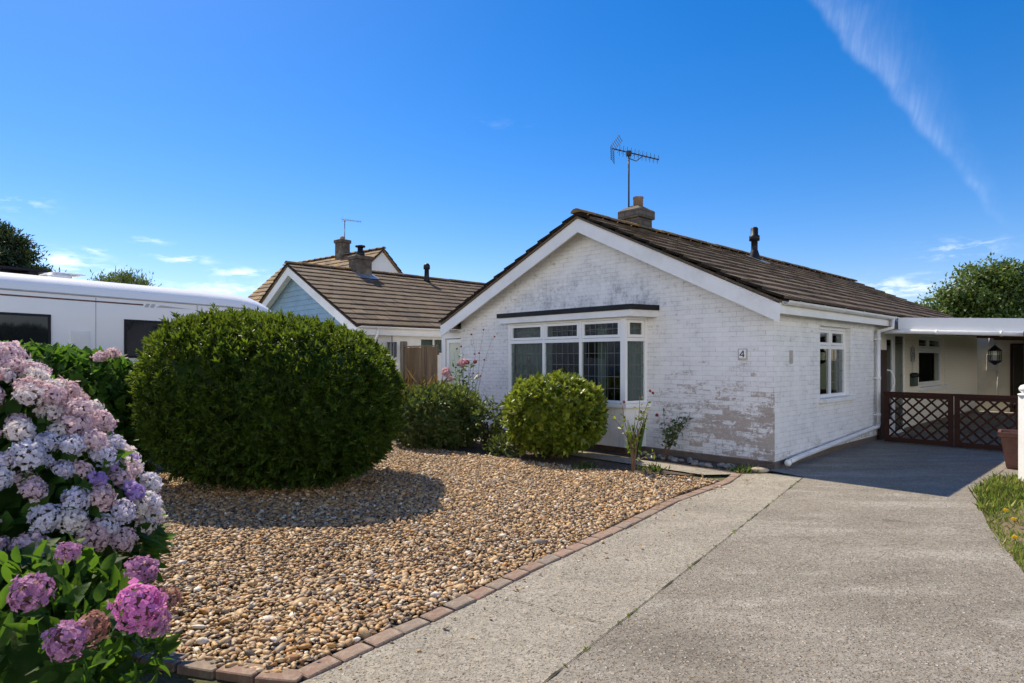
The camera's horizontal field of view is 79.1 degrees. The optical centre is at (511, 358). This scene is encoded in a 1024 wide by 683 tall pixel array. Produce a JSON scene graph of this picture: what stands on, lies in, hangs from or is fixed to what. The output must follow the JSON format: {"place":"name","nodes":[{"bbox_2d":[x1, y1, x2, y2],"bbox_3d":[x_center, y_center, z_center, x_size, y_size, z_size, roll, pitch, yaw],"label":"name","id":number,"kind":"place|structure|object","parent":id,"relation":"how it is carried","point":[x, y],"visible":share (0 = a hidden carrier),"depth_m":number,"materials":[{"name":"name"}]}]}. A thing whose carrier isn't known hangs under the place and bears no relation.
{"place":"outdoors","nodes":[
{"label":"outdoors","id":0,"kind":"place"},
{"bbox_2d":[248,236,401,301],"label":"house","id":1,"kind":"structure","parent":0,"point":[383,261],"depth_m":28.56,"materials":[{"name":"tile"}]},
{"bbox_2d":[342,218,360,236],"bbox_3d":[-7.455,-6.084,28.853,0.976,1.127,0.320,0,0,9],"label":"tv aerial","id":2,"kind":"object","parent":1,"relation":"attached to","point":[344,220],"visible":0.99,"depth_m":28.88,"materials":[{"name":"metal"}]},
{"bbox_2d":[120,443,752,678],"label":"gravel","id":3,"kind":"structure","parent":0,"point":[414,462],"depth_m":5.42,"materials":[{"name":"beige gravel"}]},
{"bbox_2d":[124,303,406,491],"bbox_3d":[-2.985,0.476,7.939,3.276,2.375,2.879,0,0,0],"label":"clipped shrub","id":4,"kind":"object","parent":3,"relation":"on","point":[245,396],"visible":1,"depth_m":6.92,"materials":[{"name":"green plant"}]},
{"bbox_2d":[168,449,748,676],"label":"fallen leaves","id":5,"kind":"object","parent":3,"relation":"on","point":[199,651],"visible":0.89,"depth_m":4.32,"materials":[{"name":"brown plant"}]},
{"bbox_2d":[612,389,655,471],"bbox_3d":[1.685,1.011,8.609,0.609,1.185,0.201,0,0,0],"label":"rose bush","id":6,"kind":"object","parent":3,"relation":"on","point":[633,456],"visible":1,"depth_m":8.61,"materials":[{"name":"green plant"}]},
{"bbox_2d":[0,0,1023,312],"label":"sky","id":7,"kind":"structure","parent":0,"point":[199,145],"materials":[{"name":"blue"}]},
{"bbox_2d":[392,440,690,474],"bbox_3d":[-0.908,1.592,11.489,2.500,0.001,9.050,0,0,-43],"label":"shrub bed","id":8,"kind":"object","parent":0,"point":[478,446],"visible":0.22,"depth_m":9.82,"materials":[{"name":"soil"}]},
{"bbox_2d":[395,366,485,449],"bbox_3d":[-1.391,0.897,11.301,1.960,1.571,1.621,0,0,0],"label":"mixed shrub","id":9,"kind":"object","parent":8,"relation":"on","point":[435,415],"visible":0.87,"depth_m":10.87,"materials":[{"name":"green plant"}]},
{"bbox_2d":[441,353,480,434],"bbox_3d":[-0.992,0.723,12.089,0.698,1.761,0.544,0,0,19],"label":"rose bush","id":10,"kind":"object","parent":8,"relation":"on","point":[446,371],"visible":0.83,"depth_m":12.01,"materials":[{"name":"pink plant"}]},
{"bbox_2d":[453,329,494,393],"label":"budded stems","id":11,"kind":"object","parent":8,"relation":"on","point":[478,360],"visible":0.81,"depth_m":12.38,"materials":[{"name":"green plant"}]},
{"bbox_2d":[466,395,505,449],"bbox_3d":[-0.408,1.124,10.906,0.818,0.998,0.803,0,0,0],"label":"shrub","id":12,"kind":"object","parent":8,"relation":"on","point":[495,427],"visible":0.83,"depth_m":10.80,"materials":[{"name":"green plant"}]},
{"bbox_2d":[482,432,525,456],"bbox_3d":[-0.103,1.439,10.364,0.725,0.450,0.672,0,0,20],"label":"ground plant","id":13,"kind":"object","parent":8,"relation":"on","point":[501,442],"visible":0.75,"depth_m":10.24,"materials":[{"name":"green plant"}]},
{"bbox_2d":[499,368,608,458],"bbox_3d":[0.684,0.882,10.019,1.795,1.494,1.670,0,0,0],"label":"clipped shrub","id":14,"kind":"object","parent":8,"relation":"on","point":[556,414],"visible":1,"depth_m":9.47,"materials":[{"name":"green plant"}]},
{"bbox_2d":[567,460,597,468],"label":"weed","id":15,"kind":"object","parent":8,"relation":"on","point":[585,465],"visible":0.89,"depth_m":8.93,"materials":[{"name":"green plant"}]},
{"bbox_2d":[637,462,669,471],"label":"weed","id":16,"kind":"object","parent":8,"relation":"on","point":[658,468],"visible":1,"depth_m":8.76,"materials":[{"name":"green plant"}]},
{"bbox_2d":[301,473,801,682],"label":"driveway strip","id":17,"kind":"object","parent":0,"point":[515,641],"visible":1,"depth_m":3.97,"materials":[{"name":"concrete"}]},
{"bbox_2d":[103,404,1015,682],"bbox_3d":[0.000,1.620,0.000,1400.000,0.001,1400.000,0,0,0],"label":"ground","id":18,"kind":"structure","parent":0,"point":[167,678],"depth_m":3.17,"materials":[{"name":"brown soil"}]},
{"bbox_2d":[0,219,66,274],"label":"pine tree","id":19,"kind":"object","parent":18,"relation":"on","point":[16,250],"visible":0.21,"depth_m":39.82,"materials":[{"name":"green plant"}]},
{"bbox_2d":[0,338,159,474],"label":"hydrangea hedge","id":20,"kind":"object","parent":18,"relation":"on","point":[99,373],"visible":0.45,"depth_m":7.37,"materials":[{"name":"green plant"}]},
{"bbox_2d":[0,340,176,665],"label":"hydrangea","id":21,"kind":"object","parent":18,"relation":"on","point":[71,464],"visible":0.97,"depth_m":2.95,"materials":[{"name":"pink plant"}]},
{"bbox_2d":[0,533,182,682],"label":"hydrangea","id":22,"kind":"object","parent":18,"relation":"on","point":[42,640],"visible":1,"depth_m":2.24,"materials":[{"name":"green plant"}]},
{"bbox_2d":[87,265,161,286],"bbox_3d":[-15.192,-0.955,23.882,3.029,5.317,2.872,0,0,0],"label":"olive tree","id":23,"kind":"object","parent":18,"relation":"on","point":[121,276],"visible":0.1,"depth_m":23.69,"materials":[{"name":"green plant"}]},
{"bbox_2d":[0,265,270,373],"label":"motorhome","id":24,"kind":"object","parent":18,"relation":"on","point":[61,308],"visible":0.33,"depth_m":9.49,"materials":[{"name":"white paint"}]},
{"bbox_2d":[0,312,50,344],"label":"window","id":25,"kind":"structure","parent":24,"relation":"in","point":[13,326],"depth_m":8.74,"materials":[{"name":"black glass"}]},
{"bbox_2d":[124,319,163,357],"bbox_3d":[-6.020,-0.327,10.169,0.032,0.615,0.650,0,0,31],"label":"window","id":26,"kind":"structure","parent":24,"relation":"in","point":[134,330],"depth_m":10.03,"materials":[{"name":"black glass"}]},
{"bbox_2d":[124,643,302,682],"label":"brick edging","id":27,"kind":"object","parent":18,"relation":"on","point":[194,667],"visible":0.33,"depth_m":3.14,"materials":[{"name":"brick"}]},
{"bbox_2d":[259,245,484,383],"bbox_3d":[-2.002,-0.980,22.049,12.300,5.160,7.929,0,0,-43],"label":"blue gable bungalow","id":28,"kind":"object","parent":18,"relation":"on","point":[359,293],"visible":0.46,"depth_m":17.70,"materials":[{"name":"tile"}]},
{"bbox_2d":[387,342,396,357],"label":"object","id":29,"kind":"object","parent":28,"relation":"hanging from","point":[394,349],"visible":0.94,"depth_m":15.81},
{"bbox_2d":[421,337,441,354],"bbox_3d":[-2.166,-0.350,17.063,1.000,0.460,0.110,0,0,-43],"label":"window","id":30,"kind":"structure","parent":28,"relation":"in","point":[424,341],"depth_m":17.07,"materials":[{"name":"white paint"}]},
{"bbox_2d":[400,341,438,395],"bbox_3d":[-2.291,0.575,15.317,0.140,2.050,1.510,0,0,-43],"label":"wooden fence","id":31,"kind":"object","parent":18,"relation":"on","point":[419,360],"visible":0.4,"depth_m":15.28,"materials":[{"name":"brown wood"}]},
{"bbox_2d":[297,474,740,680],"bbox_3d":[0.993,1.595,5.793,0.223,0.064,6.763,0,0,38],"label":"brick edging","id":32,"kind":"object","parent":18,"relation":"on","point":[319,666],"visible":0.73,"depth_m":4.10,"materials":[{"name":"brick"}]},
{"bbox_2d":[437,196,976,468],"bbox_3d":[6.064,-0.858,16.430,14.780,4.915,8.388,0,0,-43],"label":"white bungalow","id":33,"kind":"object","parent":18,"relation":"on","point":[630,306],"visible":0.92,"depth_m":10.73,"materials":[{"name":"brick"}]},
{"bbox_2d":[497,304,658,453],"bbox_3d":[1.143,0.351,11.552,0.925,2.499,3.580,0,0,-43],"label":"bay window","id":34,"kind":"structure","parent":33,"relation":"in","point":[531,333],"depth_m":10.70,"materials":[{"name":"white paint"}]},
{"bbox_2d":[610,135,659,206],"bbox_3d":[2.529,-3.824,12.713,0.962,1.528,0.380,0,0,21],"label":"tv aerial","id":35,"kind":"object","parent":33,"relation":"attached to","point":[629,153],"visible":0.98,"depth_m":12.75,"materials":[{"name":"metal"}]},
{"bbox_2d":[738,349,747,359],"bbox_3d":[3.447,-0.068,9.272,0.024,0.175,0.150,0,0,-43],"label":"house number sign","id":36,"kind":"object","parent":33,"relation":"attached to","point":[742,354],"visible":1,"depth_m":9.26,"materials":[{"name":"white tile"}]},
{"bbox_2d":[819,326,856,403],"bbox_3d":[5.540,0.088,10.659,1.600,1.275,0.215,0,0,-43],"label":"window","id":37,"kind":"structure","parent":33,"relation":"in","point":[826,345],"depth_m":10.69,"materials":[{"name":"white paint"}]},
{"bbox_2d":[885,334,903,434],"bbox_3d":[8.019,0.515,12.898,1.400,2.110,0.187,0,0,-43],"label":"door","id":38,"kind":"structure","parent":33,"relation":"in","point":[891,337],"depth_m":12.87,"materials":[{"name":"white paint"}]},
{"bbox_2d":[910,347,915,372],"bbox_3d":[8.891,0.005,13.753,0.420,0.630,0.012,0,0,-44],"label":"wall ornament","id":39,"kind":"object","parent":33,"relation":"attached to","point":[912,354],"depth_m":13.76,"materials":[{"name":"metal"}]},
{"bbox_2d":[910,373,918,385],"bbox_3d":[8.902,0.452,13.711,0.280,0.297,0.120,0,0,-43],"label":"letterbox","id":40,"kind":"object","parent":33,"relation":"attached to","point":[914,379],"visible":1,"depth_m":13.63,"materials":[{"name":"green metal"}]},
{"bbox_2d":[918,335,948,390],"bbox_3d":[10.182,0.083,15.058,2.630,1.285,0.215,0,0,-43],"label":"window","id":41,"kind":"structure","parent":33,"relation":"in","point":[922,349],"depth_m":15.20,"materials":[{"name":"white paint"}]},
{"bbox_2d":[914,252,1023,317],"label":"broadleaf tree","id":42,"kind":"object","parent":18,"relation":"on","point":[993,290],"visible":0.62,"depth_m":29.87,"materials":[{"name":"green plant"}]},
{"bbox_2d":[977,338,1022,411],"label":"wall","id":43,"kind":"structure","parent":18,"relation":"on","point":[1011,374],"depth_m":18.82,"materials":[{"name":"beige paint"}]},
{"bbox_2d":[986,338,999,394],"bbox_3d":[14.531,0.300,18.715,0.138,1.900,0.320,0,0,-43],"label":"meter box","id":44,"kind":"object","parent":43,"relation":"attached to","point":[990,366],"visible":0.81,"depth_m":18.65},
{"bbox_2d":[458,437,736,474],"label":"path","id":45,"kind":"structure","parent":0,"point":[647,463],"depth_m":9.36,"materials":[{"name":"concrete"}]},
{"bbox_2d":[463,432,772,474],"bbox_3d":[0.910,1.588,11.387,0.760,0.001,7.700,0,0,-43],"label":"flower bed","id":46,"kind":"object","parent":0,"point":[685,463],"visible":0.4,"depth_m":9.61,"materials":[{"name":"soil"}]},
{"bbox_2d":[626,416,646,457],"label":"sword leaf plant","id":47,"kind":"object","parent":46,"relation":"on","point":[640,439],"visible":0.45,"depth_m":9.94,"materials":[{"name":"green plant"}]},
{"bbox_2d":[655,408,692,459],"bbox_3d":[2.546,1.183,9.776,0.635,0.841,0.279,0,0,-20],"label":"rose bush","id":48,"kind":"object","parent":46,"relation":"on","point":[674,435],"visible":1,"depth_m":9.73,"materials":[{"name":"green plant"}]},
{"bbox_2d":[670,457,678,461],"bbox_3d":[2.532,1.567,9.630,0.156,0.077,0.098,8,20,6],"label":"stone","id":49,"kind":"object","parent":46,"relation":"on","point":[674,459],"visible":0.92,"depth_m":9.60,"materials":[{"name":"grey stone"}]},
{"bbox_2d":[703,463,712,467],"bbox_3d":[2.880,1.565,9.106,0.152,0.062,0.095,16,-6,4],"label":"stone","id":50,"kind":"object","parent":46,"relation":"on","point":[707,465],"visible":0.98,"depth_m":9.07,"materials":[{"name":"grey stone"}]},
{"bbox_2d":[727,463,764,472],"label":"weed","id":51,"kind":"object","parent":46,"relation":"on","point":[742,468],"visible":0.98,"depth_m":8.69,"materials":[{"name":"green plant"}]},
{"bbox_2d":[751,467,768,472],"bbox_3d":[3.464,1.554,8.665,0.251,0.088,0.134,0,0,18],"label":"stone","id":52,"kind":"object","parent":46,"relation":"on","point":[761,469],"visible":1,"depth_m":8.62,"materials":[{"name":"white stone"}]},
{"bbox_2d":[545,409,1023,682],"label":"driveway","id":53,"kind":"structure","parent":0,"point":[815,574],"depth_m":4.20,"materials":[{"name":"concrete"}]},
{"bbox_2d":[563,480,797,666],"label":"joint grass","id":54,"kind":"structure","parent":53,"relation":"on","point":[586,648],"depth_m":4.28,"materials":[{"name":"green plant"}]},
{"bbox_2d":[514,469,1003,682],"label":"joint moss strip","id":55,"kind":"object","parent":53,"relation":"on","point":[557,671],"visible":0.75,"depth_m":4.01,"materials":[{"name":"green plant"}]},
{"bbox_2d":[878,350,886,439],"bbox_3d":[7.295,0.695,12.209,0.400,1.750,0.050,0,0,-43],"label":"timber board","id":56,"kind":"object","parent":53,"relation":"on","point":[883,382],"visible":0.52,"depth_m":12.13,"materials":[{"name":"brown wood"}]},
{"bbox_2d":[883,391,953,446],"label":"lattice gate","id":57,"kind":"structure","parent":53,"relation":"on","point":[941,397],"depth_m":11.31,"materials":[{"name":"brown wood"}]},
{"bbox_2d":[885,318,1023,384],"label":"carport","id":58,"kind":"object","parent":53,"relation":"on","point":[1004,328],"visible":0.97,"depth_m":11.26,"materials":[{"name":"white plastic"}]},
{"bbox_2d":[988,345,1001,364],"bbox_3d":[9.630,-0.098,12.362,0.200,0.436,0.230,0,0,-43],"label":"hanging lantern","id":59,"kind":"object","parent":58,"relation":"hanging from","point":[992,349],"visible":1,"depth_m":12.31,"materials":[{"name":"black metal"}]},
{"bbox_2d":[953,394,1017,450],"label":"lattice gate","id":60,"kind":"structure","parent":53,"relation":"on","point":[990,399],"depth_m":10.65,"materials":[{"name":"brown wood"}]},
{"bbox_2d":[997,429,1017,469],"bbox_3d":[7.337,1.315,8.937,0.520,0.530,0.520,0,0,40],"label":"planter","id":61,"kind":"object","parent":53,"relation":"on","point":[1009,439],"visible":0.61,"depth_m":8.86,"materials":[{"name":"ceramic"}]},
{"bbox_2d":[967,471,1023,571],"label":"grass","id":62,"kind":"structure","parent":0,"point":[1016,527],"depth_m":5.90,"materials":[{"name":"plant"}]},
{"bbox_2d":[1018,385,1023,480],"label":"gatepost","id":63,"kind":"object","parent":62,"relation":"on","point":[1021,434],"visible":0.92,"depth_m":7.83,"materials":[{"name":"white paint"}]}
]}

